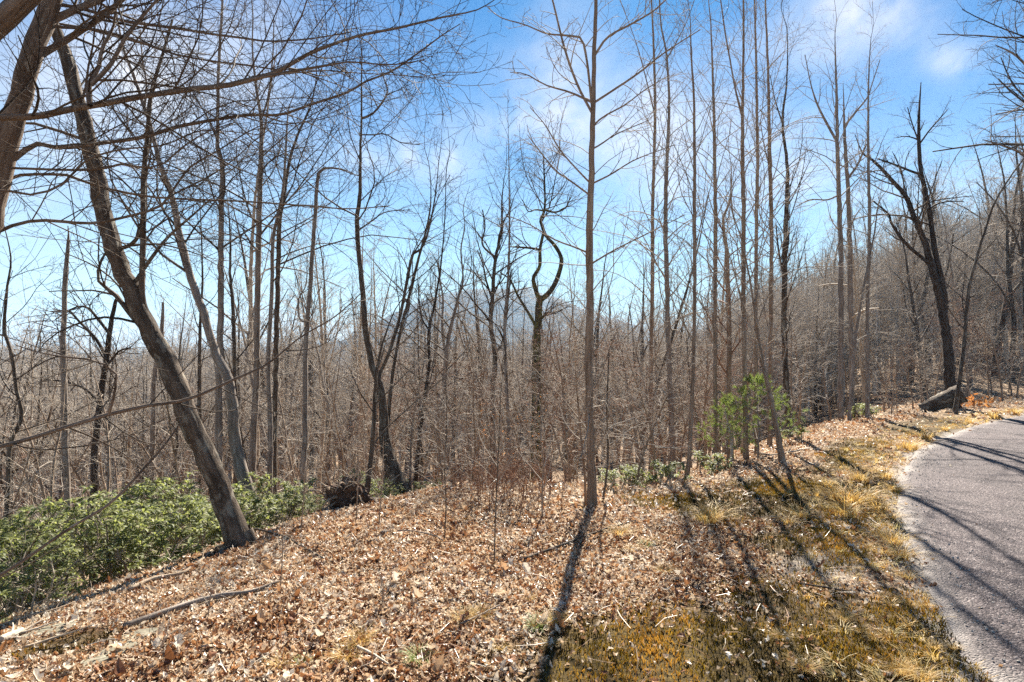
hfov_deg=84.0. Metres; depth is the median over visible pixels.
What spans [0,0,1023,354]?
sky
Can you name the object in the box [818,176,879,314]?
bare tree
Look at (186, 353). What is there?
bare tree
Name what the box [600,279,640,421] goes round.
bare tree
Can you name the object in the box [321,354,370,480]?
bare tree
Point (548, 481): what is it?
shoot
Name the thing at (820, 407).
bare tree
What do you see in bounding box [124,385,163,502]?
sapling
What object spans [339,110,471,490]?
bare tree
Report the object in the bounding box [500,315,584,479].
sapling
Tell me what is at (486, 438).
sapling
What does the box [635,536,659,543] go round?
grass tuft
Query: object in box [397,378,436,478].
sapling
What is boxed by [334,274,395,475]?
bare tree
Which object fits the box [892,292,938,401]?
sapling
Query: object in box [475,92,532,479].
bare tree
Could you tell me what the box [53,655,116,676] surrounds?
flat stone
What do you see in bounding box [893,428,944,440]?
grass tuft
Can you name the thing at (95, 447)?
bare tree
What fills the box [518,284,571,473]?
sapling
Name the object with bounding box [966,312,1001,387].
sapling
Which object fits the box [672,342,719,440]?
sapling
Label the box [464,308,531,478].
sapling
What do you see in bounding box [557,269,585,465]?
bare tree
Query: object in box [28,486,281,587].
evergreen shrub
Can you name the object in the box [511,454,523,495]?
shoot
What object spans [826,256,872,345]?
bare tree
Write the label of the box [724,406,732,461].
dead stem
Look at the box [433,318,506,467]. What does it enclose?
sapling
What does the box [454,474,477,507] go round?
shoot
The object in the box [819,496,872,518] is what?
grass tuft
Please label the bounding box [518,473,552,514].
shoot
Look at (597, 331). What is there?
bare tree
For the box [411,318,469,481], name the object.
sapling
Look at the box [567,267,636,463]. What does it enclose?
bare tree
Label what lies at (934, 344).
sapling
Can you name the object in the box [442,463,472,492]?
shoot
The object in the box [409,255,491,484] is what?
bare tree
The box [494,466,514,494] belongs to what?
shoot
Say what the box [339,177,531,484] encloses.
bare tree
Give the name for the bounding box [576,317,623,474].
bare tree
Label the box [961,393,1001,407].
leaf heap
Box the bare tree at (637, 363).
[606,293,657,463]
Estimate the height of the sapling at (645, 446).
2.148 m
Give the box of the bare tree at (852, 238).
[828,198,881,278]
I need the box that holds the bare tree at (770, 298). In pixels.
[677,0,864,447]
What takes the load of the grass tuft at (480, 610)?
on the ground at (714, 652)
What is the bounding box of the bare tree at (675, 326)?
[632,166,722,486]
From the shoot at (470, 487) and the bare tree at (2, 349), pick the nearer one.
the shoot at (470, 487)
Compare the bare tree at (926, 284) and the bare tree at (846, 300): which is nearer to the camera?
the bare tree at (846, 300)
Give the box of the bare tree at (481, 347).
[467,295,524,438]
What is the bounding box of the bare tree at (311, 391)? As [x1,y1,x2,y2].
[273,261,345,499]
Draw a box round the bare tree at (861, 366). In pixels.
[836,255,889,408]
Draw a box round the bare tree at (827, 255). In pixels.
[805,228,837,296]
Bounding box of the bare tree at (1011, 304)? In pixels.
[923,115,1023,381]
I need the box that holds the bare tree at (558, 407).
[552,339,568,467]
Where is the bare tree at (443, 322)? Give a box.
[400,278,453,388]
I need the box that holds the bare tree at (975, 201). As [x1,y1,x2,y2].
[950,162,1008,329]
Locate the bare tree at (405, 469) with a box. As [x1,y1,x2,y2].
[387,290,437,475]
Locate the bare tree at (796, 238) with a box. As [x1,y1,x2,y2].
[753,198,809,321]
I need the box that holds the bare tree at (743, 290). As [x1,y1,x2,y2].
[629,0,834,459]
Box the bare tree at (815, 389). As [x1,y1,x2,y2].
[788,269,845,416]
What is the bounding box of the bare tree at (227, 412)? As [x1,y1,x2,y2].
[202,364,262,453]
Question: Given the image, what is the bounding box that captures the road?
[896,415,1023,681]
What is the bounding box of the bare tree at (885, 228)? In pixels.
[860,181,912,281]
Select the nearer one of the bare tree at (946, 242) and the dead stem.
the dead stem
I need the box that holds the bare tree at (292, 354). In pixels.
[281,298,317,484]
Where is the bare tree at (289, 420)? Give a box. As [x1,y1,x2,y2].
[203,258,345,482]
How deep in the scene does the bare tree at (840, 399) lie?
12.97 m
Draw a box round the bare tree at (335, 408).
[280,264,357,476]
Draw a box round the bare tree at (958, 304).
[919,185,1001,390]
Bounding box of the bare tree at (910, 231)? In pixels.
[854,176,920,296]
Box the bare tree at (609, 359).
[597,276,647,465]
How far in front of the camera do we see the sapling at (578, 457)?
12.49 m
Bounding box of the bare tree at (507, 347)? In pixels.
[485,278,529,476]
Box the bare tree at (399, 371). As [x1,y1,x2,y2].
[390,312,414,435]
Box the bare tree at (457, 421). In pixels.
[437,338,465,480]
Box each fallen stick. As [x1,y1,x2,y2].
[0,585,74,625]
[0,619,60,643]
[25,623,94,647]
[122,580,278,627]
[127,548,212,590]
[253,528,323,558]
[356,644,414,665]
[380,521,444,539]
[459,587,504,623]
[524,520,635,559]
[749,448,809,455]
[800,556,851,591]
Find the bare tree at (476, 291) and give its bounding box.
[450,264,499,476]
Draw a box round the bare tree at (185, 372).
[133,311,213,492]
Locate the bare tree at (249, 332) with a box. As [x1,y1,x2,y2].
[152,203,298,492]
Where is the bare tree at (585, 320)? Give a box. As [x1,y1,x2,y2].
[564,247,616,383]
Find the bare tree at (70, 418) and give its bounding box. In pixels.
[27,334,104,517]
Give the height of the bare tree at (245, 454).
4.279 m
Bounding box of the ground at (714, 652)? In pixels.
[0,328,1023,681]
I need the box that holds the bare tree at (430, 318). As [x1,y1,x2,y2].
[389,126,459,494]
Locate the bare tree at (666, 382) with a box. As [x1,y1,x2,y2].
[655,296,674,444]
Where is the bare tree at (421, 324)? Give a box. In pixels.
[404,268,459,480]
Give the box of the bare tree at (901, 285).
[866,200,954,383]
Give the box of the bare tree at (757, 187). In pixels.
[668,0,839,454]
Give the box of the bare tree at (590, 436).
[487,0,703,512]
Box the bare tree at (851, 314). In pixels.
[819,54,900,418]
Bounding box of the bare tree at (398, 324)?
[344,111,480,477]
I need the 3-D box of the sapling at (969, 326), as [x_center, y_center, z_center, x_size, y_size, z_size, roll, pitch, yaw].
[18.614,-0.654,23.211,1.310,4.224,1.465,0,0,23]
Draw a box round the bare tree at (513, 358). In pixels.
[488,255,532,413]
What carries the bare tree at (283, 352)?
on the ground at (714, 652)
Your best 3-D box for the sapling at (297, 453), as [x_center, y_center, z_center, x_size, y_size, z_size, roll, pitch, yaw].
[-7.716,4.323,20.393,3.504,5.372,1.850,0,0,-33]
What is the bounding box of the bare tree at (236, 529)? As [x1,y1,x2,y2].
[6,1,277,556]
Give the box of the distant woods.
[0,181,1023,515]
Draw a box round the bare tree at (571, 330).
[542,243,609,453]
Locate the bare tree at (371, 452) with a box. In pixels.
[336,241,457,491]
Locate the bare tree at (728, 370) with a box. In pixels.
[697,114,770,458]
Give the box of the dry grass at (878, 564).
[446,405,1023,681]
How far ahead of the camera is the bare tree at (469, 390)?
13.97 m
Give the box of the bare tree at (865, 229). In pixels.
[854,170,895,377]
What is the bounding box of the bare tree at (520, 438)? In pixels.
[485,347,532,478]
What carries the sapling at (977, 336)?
on the ground at (714, 652)
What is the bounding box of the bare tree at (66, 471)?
[60,226,76,591]
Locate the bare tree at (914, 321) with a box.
[880,203,964,399]
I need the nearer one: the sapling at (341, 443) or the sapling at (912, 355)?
the sapling at (341, 443)
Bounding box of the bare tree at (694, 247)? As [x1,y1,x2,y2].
[616,0,788,480]
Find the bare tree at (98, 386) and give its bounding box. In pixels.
[68,314,127,503]
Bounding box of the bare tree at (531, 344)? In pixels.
[509,285,560,432]
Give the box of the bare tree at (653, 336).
[633,276,672,405]
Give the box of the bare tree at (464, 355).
[424,273,501,465]
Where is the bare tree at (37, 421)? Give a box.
[0,318,94,554]
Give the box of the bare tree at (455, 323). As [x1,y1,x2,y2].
[390,243,501,457]
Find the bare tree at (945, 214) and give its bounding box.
[909,156,992,331]
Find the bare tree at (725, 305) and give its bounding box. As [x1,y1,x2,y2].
[697,240,763,443]
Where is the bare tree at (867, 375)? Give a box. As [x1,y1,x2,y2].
[818,1,904,418]
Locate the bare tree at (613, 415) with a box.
[600,320,628,464]
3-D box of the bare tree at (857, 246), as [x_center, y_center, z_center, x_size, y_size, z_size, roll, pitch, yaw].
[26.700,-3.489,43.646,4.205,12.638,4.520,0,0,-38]
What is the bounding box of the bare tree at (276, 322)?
[112,0,444,516]
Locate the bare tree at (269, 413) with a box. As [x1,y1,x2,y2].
[189,0,383,523]
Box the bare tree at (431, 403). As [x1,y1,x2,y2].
[397,240,483,483]
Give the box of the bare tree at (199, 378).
[158,193,252,520]
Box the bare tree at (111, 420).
[57,320,155,517]
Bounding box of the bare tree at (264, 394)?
[248,329,290,433]
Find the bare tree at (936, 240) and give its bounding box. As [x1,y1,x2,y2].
[901,192,945,353]
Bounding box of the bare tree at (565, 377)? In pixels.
[521,299,596,465]
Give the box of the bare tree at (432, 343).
[397,235,464,481]
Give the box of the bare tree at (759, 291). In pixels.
[733,259,781,334]
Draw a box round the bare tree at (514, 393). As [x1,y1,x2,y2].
[487,316,524,469]
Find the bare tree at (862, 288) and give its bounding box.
[795,165,902,420]
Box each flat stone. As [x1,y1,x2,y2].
[13,621,79,641]
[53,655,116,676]
[88,641,137,658]
[109,627,163,647]
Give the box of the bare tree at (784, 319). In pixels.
[749,0,832,437]
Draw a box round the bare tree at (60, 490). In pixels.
[23,300,105,525]
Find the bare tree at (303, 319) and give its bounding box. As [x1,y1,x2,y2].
[272,218,340,437]
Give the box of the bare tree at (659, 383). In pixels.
[629,298,675,458]
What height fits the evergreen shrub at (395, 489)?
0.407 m
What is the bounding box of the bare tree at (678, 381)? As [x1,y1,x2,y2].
[632,321,707,477]
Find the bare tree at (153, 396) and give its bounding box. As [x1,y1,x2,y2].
[147,302,163,567]
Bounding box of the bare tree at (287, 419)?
[265,322,313,481]
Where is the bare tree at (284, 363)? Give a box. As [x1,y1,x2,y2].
[260,286,321,493]
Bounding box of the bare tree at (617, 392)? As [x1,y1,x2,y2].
[579,284,641,484]
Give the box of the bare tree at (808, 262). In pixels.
[800,231,818,295]
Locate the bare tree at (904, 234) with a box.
[844,171,944,324]
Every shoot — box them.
[79,448,90,589]
[122,367,141,507]
[138,603,209,665]
[190,562,232,621]
[267,513,307,585]
[296,465,319,532]
[344,421,372,519]
[367,437,391,524]
[372,565,398,608]
[423,459,452,502]
[431,481,466,514]
[439,453,473,492]
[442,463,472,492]
[445,443,474,493]
[453,452,487,501]
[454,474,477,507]
[459,470,481,510]
[468,450,487,493]
[470,464,505,506]
[470,466,499,497]
[472,457,492,508]
[474,456,509,488]
[479,456,501,491]
[479,470,499,511]
[482,465,508,506]
[486,459,518,509]
[489,443,524,486]
[489,466,513,511]
[490,476,510,505]
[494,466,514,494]
[495,453,522,490]
[496,435,524,482]
[497,447,522,493]
[498,462,523,505]
[502,456,534,507]
[503,466,530,514]
[506,457,546,507]
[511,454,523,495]
[512,458,534,501]
[514,463,544,500]
[516,463,527,499]
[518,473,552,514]
[530,463,544,489]
[533,449,554,479]
[535,460,559,504]
[535,471,559,497]
[536,451,559,494]
[555,465,579,503]
[573,508,590,546]
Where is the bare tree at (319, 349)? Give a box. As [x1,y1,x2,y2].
[289,295,346,481]
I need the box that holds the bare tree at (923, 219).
[891,186,954,272]
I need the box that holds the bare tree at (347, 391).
[331,315,372,475]
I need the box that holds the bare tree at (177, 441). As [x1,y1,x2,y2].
[142,279,241,556]
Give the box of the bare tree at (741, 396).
[711,344,758,448]
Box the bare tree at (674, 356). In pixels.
[653,283,699,455]
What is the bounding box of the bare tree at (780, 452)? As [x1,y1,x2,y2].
[704,160,803,463]
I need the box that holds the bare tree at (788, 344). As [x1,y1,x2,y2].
[766,251,802,427]
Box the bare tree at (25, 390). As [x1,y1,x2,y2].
[0,298,67,517]
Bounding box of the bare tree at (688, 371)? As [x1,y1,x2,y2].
[658,320,711,461]
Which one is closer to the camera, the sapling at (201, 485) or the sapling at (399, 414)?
the sapling at (201, 485)
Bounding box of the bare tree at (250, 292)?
[234,45,319,498]
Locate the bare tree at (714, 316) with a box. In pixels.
[628,0,794,464]
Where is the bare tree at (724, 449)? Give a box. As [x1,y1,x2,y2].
[691,193,767,454]
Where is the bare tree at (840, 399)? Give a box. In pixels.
[782,0,897,420]
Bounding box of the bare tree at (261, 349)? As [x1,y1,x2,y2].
[227,283,281,416]
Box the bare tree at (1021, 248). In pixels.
[957,95,1023,346]
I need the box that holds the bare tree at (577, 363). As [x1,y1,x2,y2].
[545,248,602,475]
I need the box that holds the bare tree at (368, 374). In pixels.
[313,246,406,467]
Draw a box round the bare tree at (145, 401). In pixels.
[111,285,206,479]
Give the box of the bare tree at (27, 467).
[0,285,71,534]
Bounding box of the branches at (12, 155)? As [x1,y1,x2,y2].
[0,0,504,341]
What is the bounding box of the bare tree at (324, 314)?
[260,202,353,484]
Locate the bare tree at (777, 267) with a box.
[763,221,801,395]
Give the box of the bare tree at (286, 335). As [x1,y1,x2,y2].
[269,276,332,395]
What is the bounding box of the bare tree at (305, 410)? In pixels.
[268,167,354,512]
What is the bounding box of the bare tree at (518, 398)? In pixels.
[502,345,548,456]
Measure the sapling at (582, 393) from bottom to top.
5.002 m
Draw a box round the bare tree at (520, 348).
[508,318,525,389]
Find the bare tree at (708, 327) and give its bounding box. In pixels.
[673,229,752,452]
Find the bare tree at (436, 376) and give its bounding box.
[410,310,460,418]
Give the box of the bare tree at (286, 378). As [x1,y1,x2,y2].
[261,282,319,435]
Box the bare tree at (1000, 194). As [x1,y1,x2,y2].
[977,155,1023,231]
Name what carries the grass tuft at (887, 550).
on the ground at (714, 652)
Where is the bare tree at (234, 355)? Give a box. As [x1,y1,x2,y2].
[204,170,267,495]
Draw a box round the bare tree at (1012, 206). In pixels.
[997,158,1020,331]
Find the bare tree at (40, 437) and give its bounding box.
[4,359,86,521]
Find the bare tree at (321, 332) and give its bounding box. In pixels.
[265,187,392,503]
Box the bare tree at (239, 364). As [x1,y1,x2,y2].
[183,265,301,428]
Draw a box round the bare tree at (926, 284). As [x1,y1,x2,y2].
[891,159,988,382]
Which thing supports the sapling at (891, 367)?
on the ground at (714, 652)
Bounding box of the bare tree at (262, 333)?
[170,187,301,503]
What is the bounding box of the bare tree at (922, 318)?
[875,186,947,373]
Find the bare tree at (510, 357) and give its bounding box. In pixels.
[493,310,526,471]
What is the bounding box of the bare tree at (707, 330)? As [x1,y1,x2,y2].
[684,263,720,432]
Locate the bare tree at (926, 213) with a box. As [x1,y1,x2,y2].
[873,147,983,354]
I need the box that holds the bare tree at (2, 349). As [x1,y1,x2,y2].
[0,319,18,423]
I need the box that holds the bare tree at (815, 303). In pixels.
[806,278,829,342]
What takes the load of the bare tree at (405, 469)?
on the ground at (714, 652)
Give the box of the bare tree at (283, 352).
[244,276,312,492]
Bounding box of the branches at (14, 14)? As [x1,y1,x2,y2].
[0,0,517,584]
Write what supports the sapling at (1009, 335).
on the ground at (714, 652)
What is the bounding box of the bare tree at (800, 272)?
[787,225,810,410]
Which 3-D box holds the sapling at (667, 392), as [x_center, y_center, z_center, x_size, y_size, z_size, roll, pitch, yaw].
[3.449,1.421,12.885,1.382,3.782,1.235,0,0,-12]
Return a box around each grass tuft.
[263,650,294,669]
[293,653,312,666]
[316,639,374,663]
[338,623,387,647]
[398,642,445,666]
[446,603,478,622]
[460,600,506,619]
[486,635,514,652]
[519,610,554,632]
[534,605,580,626]
[534,632,564,647]
[601,521,639,538]
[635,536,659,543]
[654,562,677,573]
[678,497,742,520]
[680,501,732,526]
[763,627,790,641]
[770,512,808,525]
[780,651,830,675]
[781,500,826,520]
[803,474,848,487]
[807,478,911,507]
[817,487,854,500]
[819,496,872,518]
[830,608,862,622]
[831,464,890,483]
[846,483,889,500]
[848,617,870,633]
[849,491,905,513]
[854,539,911,556]
[858,463,885,472]
[862,523,930,546]
[862,537,944,561]
[863,466,899,479]
[863,629,885,642]
[871,651,936,679]
[876,479,911,492]
[876,507,910,520]
[880,654,957,681]
[889,437,930,449]
[889,567,926,580]
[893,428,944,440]
[901,598,921,606]
[909,596,936,606]
[924,639,949,650]
[938,424,953,430]
[942,637,965,650]
[955,418,977,423]
[984,411,1008,418]
[1006,407,1021,414]
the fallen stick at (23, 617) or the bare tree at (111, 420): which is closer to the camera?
the fallen stick at (23, 617)
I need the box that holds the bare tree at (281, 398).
[261,315,319,507]
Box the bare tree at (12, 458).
[0,319,95,558]
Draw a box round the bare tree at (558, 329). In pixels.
[523,279,583,409]
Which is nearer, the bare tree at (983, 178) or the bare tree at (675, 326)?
the bare tree at (675, 326)
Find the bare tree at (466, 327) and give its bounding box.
[428,241,526,448]
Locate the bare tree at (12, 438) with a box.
[0,139,139,606]
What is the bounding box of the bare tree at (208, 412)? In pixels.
[185,351,248,495]
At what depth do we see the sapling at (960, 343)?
22.39 m
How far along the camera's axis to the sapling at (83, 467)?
14.73 m
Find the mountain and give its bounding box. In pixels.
[27,288,706,370]
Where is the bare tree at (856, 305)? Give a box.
[819,182,883,355]
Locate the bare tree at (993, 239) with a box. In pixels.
[971,175,1017,341]
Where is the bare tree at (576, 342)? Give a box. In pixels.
[557,289,599,461]
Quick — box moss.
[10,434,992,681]
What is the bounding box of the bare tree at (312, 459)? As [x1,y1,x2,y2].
[288,254,351,489]
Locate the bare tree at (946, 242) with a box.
[896,177,974,348]
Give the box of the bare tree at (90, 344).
[25,297,122,488]
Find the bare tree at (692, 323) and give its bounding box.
[665,244,711,447]
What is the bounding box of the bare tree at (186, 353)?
[126,272,214,500]
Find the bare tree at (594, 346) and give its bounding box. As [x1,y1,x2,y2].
[568,257,622,474]
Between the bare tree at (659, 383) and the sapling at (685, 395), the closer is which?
the sapling at (685, 395)
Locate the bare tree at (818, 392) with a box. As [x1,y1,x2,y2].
[789,237,860,411]
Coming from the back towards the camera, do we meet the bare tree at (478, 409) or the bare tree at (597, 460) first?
the bare tree at (597, 460)
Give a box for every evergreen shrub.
[0,496,146,606]
[0,507,88,616]
[0,507,98,609]
[0,525,118,622]
[0,552,72,617]
[2,485,180,610]
[6,533,163,611]
[9,519,103,596]
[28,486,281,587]
[43,493,270,583]
[57,481,283,577]
[72,478,202,575]
[94,470,203,560]
[178,489,288,549]
[231,471,323,526]
[250,491,317,527]
[293,494,329,517]
[323,468,387,502]
[361,478,404,496]
[389,479,440,495]
[424,479,448,487]
[596,468,640,489]
[598,464,638,489]
[622,464,655,486]
[647,458,693,485]
[692,450,733,475]
[780,426,806,442]
[847,402,878,418]
[857,404,882,416]
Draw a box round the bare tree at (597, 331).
[545,222,661,475]
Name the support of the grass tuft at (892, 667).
on the ground at (714, 652)
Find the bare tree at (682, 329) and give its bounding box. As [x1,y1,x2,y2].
[631,269,700,427]
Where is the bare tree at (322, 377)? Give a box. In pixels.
[265,239,367,476]
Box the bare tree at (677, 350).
[648,262,700,458]
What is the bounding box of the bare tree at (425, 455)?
[361,280,445,487]
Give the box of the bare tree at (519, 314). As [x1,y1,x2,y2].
[498,244,577,474]
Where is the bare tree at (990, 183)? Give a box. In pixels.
[967,151,1013,248]
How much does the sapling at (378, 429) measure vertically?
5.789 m
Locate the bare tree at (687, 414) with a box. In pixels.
[676,357,700,458]
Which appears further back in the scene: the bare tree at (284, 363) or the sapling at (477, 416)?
the bare tree at (284, 363)
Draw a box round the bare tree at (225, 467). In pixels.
[164,360,248,471]
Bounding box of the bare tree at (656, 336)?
[644,291,671,404]
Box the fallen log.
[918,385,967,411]
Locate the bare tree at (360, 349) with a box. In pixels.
[321,201,395,484]
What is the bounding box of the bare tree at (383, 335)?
[338,261,413,473]
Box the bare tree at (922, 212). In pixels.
[885,167,975,346]
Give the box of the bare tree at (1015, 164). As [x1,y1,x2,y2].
[991,111,1023,227]
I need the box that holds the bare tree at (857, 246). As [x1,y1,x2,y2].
[845,219,875,271]
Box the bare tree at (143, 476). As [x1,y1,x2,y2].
[99,352,184,496]
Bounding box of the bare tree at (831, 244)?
[811,218,862,328]
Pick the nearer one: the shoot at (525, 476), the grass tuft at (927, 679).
the grass tuft at (927, 679)
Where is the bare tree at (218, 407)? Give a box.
[122,0,352,464]
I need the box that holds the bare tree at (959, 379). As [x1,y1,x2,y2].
[934,156,1023,413]
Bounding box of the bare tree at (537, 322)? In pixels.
[487,111,606,479]
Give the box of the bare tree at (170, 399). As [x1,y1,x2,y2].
[112,312,215,541]
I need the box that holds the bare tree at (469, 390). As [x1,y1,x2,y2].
[436,301,487,483]
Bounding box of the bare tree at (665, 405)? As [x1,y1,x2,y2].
[658,336,684,460]
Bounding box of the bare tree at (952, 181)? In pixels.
[938,153,988,268]
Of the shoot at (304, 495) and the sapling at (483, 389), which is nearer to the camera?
the shoot at (304, 495)
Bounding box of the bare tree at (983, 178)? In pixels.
[938,128,1019,321]
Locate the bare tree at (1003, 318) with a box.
[956,129,1023,376]
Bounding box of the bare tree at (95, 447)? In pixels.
[9,259,165,586]
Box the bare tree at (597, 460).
[571,336,624,479]
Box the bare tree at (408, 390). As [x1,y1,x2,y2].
[393,283,426,480]
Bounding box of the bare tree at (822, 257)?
[806,233,831,299]
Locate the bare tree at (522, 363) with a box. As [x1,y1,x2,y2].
[502,285,549,475]
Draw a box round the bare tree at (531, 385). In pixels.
[512,345,561,429]
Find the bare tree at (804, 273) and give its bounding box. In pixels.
[798,251,813,303]
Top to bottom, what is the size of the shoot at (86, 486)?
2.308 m
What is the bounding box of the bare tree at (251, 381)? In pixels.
[188,215,301,505]
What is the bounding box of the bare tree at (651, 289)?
[578,0,725,482]
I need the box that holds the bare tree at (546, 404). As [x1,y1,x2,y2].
[525,307,578,479]
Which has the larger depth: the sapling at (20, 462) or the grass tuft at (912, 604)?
the sapling at (20, 462)
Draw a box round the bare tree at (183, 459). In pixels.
[112,319,217,541]
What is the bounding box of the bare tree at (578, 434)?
[561,343,598,480]
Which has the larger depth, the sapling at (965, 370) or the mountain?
the mountain
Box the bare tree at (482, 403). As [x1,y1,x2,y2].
[447,336,517,482]
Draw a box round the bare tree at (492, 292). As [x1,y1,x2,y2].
[406,127,557,480]
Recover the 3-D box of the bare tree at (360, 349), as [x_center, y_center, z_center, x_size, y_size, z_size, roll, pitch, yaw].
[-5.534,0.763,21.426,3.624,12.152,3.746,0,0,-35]
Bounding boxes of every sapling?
[0,301,46,515]
[0,309,102,590]
[0,314,80,591]
[0,336,120,542]
[0,373,85,517]
[0,394,60,523]
[0,413,50,510]
[0,415,58,545]
[0,449,55,528]
[3,382,59,518]
[9,365,127,558]
[13,347,106,519]
[14,359,144,524]
[20,352,106,502]
[23,340,84,551]
[29,341,98,514]
[35,402,125,515]
[58,349,126,579]
[68,379,187,534]
[76,333,152,574]
[85,384,143,500]
[87,339,196,507]
[93,375,210,553]
[99,361,167,502]
[100,340,189,504]
[113,355,208,510]
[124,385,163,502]
[134,400,197,497]
[141,414,207,497]
[142,313,206,525]
[154,402,247,498]
[158,391,214,507]
[160,394,236,554]
[165,387,230,500]
[180,320,292,497]
[225,375,283,497]
[243,378,281,496]
[245,361,309,515]
[248,395,328,511]
[258,375,339,498]
[258,410,311,503]
[259,335,340,506]
[279,386,322,508]
[282,357,343,507]
[290,381,319,504]
[293,390,359,492]
[300,323,362,508]
[305,376,391,510]
[309,349,374,492]
[334,366,379,484]
[341,319,434,495]
[344,334,398,491]
[347,350,416,477]
[347,387,425,496]
[349,325,466,486]
[351,351,449,493]
[359,308,489,484]
[363,309,446,491]
[373,357,423,490]
[382,335,494,493]
[390,325,432,486]
[391,353,472,480]
[394,347,435,479]
[397,326,457,484]
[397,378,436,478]
[399,339,491,537]
[402,300,461,477]
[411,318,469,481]
[429,362,496,482]
[430,327,547,479]
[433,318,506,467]
[434,305,531,479]
[437,299,528,480]
[438,363,506,480]
[442,341,538,564]
[443,290,521,484]
[444,341,498,482]
[446,357,486,480]
[450,384,513,471]
[452,323,561,481]
[459,322,526,476]
[459,331,507,481]
[460,340,545,477]
[460,363,522,474]
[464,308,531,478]
[467,398,502,476]
[475,360,556,474]
[476,349,513,469]
[477,401,517,473]
[481,312,561,478]
[484,351,520,469]
[486,331,541,472]
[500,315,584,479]
[503,348,543,471]
[504,277,573,477]
[504,391,557,478]
[507,385,563,515]
[511,359,570,479]
[514,330,596,481]
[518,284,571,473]
[518,291,618,481]
[526,307,561,468]
[528,328,637,477]
[536,295,634,481]
[542,336,621,481]
[545,354,566,473]
[551,364,618,503]
[555,367,623,481]
[564,368,621,483]
[567,333,609,460]
[571,366,614,466]
[576,346,649,500]
[586,299,678,482]
[593,306,680,482]
[593,324,634,479]
[596,311,675,485]
[596,312,702,475]
[600,280,688,484]
[600,369,627,484]
[603,320,704,485]
[604,298,667,485]
[604,329,704,485]
[611,341,658,477]
[615,350,661,464]
[617,284,692,476]
[623,343,663,466]
[638,355,683,468]
[641,323,694,458]
[644,322,736,472]
[659,346,707,467]
[661,351,696,471]
[661,364,718,456]
[665,332,696,472]
[668,344,741,465]
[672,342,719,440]
[673,333,708,446]
[675,320,738,463]
[680,278,761,461]
[682,303,725,458]
[688,307,724,452]
[700,311,797,455]
[705,287,804,441]
[731,349,764,421]
[733,366,760,447]
[741,356,798,439]
[760,330,789,422]
[762,362,824,440]
[765,295,818,426]
[772,283,821,428]
[784,314,824,426]
[795,303,846,420]
[805,290,845,416]
[824,290,858,412]
[843,291,883,393]
[843,291,894,407]
[844,324,891,411]
[848,345,864,396]
[856,344,900,413]
[857,338,901,400]
[862,340,885,392]
[864,343,923,413]
[871,321,905,411]
[874,307,925,408]
[883,338,900,390]
[884,338,901,407]
[888,331,913,396]
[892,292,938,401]
[897,334,933,386]
[900,304,924,380]
[900,325,916,395]
[905,335,933,402]
[907,325,937,398]
[910,333,941,401]
[912,298,940,383]
[912,329,969,397]
[917,288,962,395]
[919,308,956,382]
[920,301,978,377]
[928,311,999,390]
[928,345,943,392]
[929,275,1011,397]
[935,305,983,367]
[948,265,1022,400]
[949,274,988,371]
[952,308,1016,396]
[954,322,980,396]
[955,289,997,369]
[955,300,1000,396]
[959,305,1023,395]
[960,291,989,368]
[961,319,984,380]
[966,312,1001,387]
[969,286,997,399]
[974,301,996,372]
[979,285,1023,377]
[980,326,1023,398]
[989,271,1023,362]
[997,335,1023,391]
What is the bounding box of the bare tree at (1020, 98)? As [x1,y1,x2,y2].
[923,0,1023,278]
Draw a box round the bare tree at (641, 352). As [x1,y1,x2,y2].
[596,235,696,469]
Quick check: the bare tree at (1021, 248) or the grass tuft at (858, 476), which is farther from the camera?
the bare tree at (1021, 248)
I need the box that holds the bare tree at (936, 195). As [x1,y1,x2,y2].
[894,151,977,278]
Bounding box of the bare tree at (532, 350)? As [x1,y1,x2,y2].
[498,268,575,479]
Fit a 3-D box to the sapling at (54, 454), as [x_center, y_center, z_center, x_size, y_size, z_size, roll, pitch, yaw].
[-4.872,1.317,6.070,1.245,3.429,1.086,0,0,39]
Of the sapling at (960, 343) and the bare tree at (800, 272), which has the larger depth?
the bare tree at (800, 272)
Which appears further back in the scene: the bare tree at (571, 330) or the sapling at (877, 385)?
the bare tree at (571, 330)
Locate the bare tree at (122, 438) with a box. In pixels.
[75,365,149,499]
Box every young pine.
[695,396,756,461]
[711,371,809,458]
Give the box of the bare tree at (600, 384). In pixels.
[572,316,613,458]
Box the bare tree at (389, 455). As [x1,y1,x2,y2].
[250,0,465,493]
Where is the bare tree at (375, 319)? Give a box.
[329,219,429,491]
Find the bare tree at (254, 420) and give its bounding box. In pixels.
[58,0,357,489]
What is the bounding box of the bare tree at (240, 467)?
[1,0,293,527]
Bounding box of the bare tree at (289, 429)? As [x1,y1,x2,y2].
[265,344,314,519]
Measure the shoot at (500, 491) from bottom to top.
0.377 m
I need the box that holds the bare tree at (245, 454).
[205,348,282,470]
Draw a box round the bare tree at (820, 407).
[796,209,857,409]
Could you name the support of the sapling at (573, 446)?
on the ground at (714, 652)
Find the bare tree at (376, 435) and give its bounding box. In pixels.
[346,334,401,475]
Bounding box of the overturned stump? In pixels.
[307,462,388,510]
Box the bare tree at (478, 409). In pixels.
[470,337,500,480]
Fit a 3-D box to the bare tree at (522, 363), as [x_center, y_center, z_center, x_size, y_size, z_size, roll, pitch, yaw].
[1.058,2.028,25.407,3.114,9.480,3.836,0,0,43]
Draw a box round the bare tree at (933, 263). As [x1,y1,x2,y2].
[831,83,975,408]
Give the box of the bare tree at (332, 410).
[300,349,345,489]
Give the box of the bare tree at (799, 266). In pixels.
[767,237,817,306]
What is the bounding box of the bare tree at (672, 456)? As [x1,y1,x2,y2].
[593,0,726,481]
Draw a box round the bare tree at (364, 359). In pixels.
[342,290,403,414]

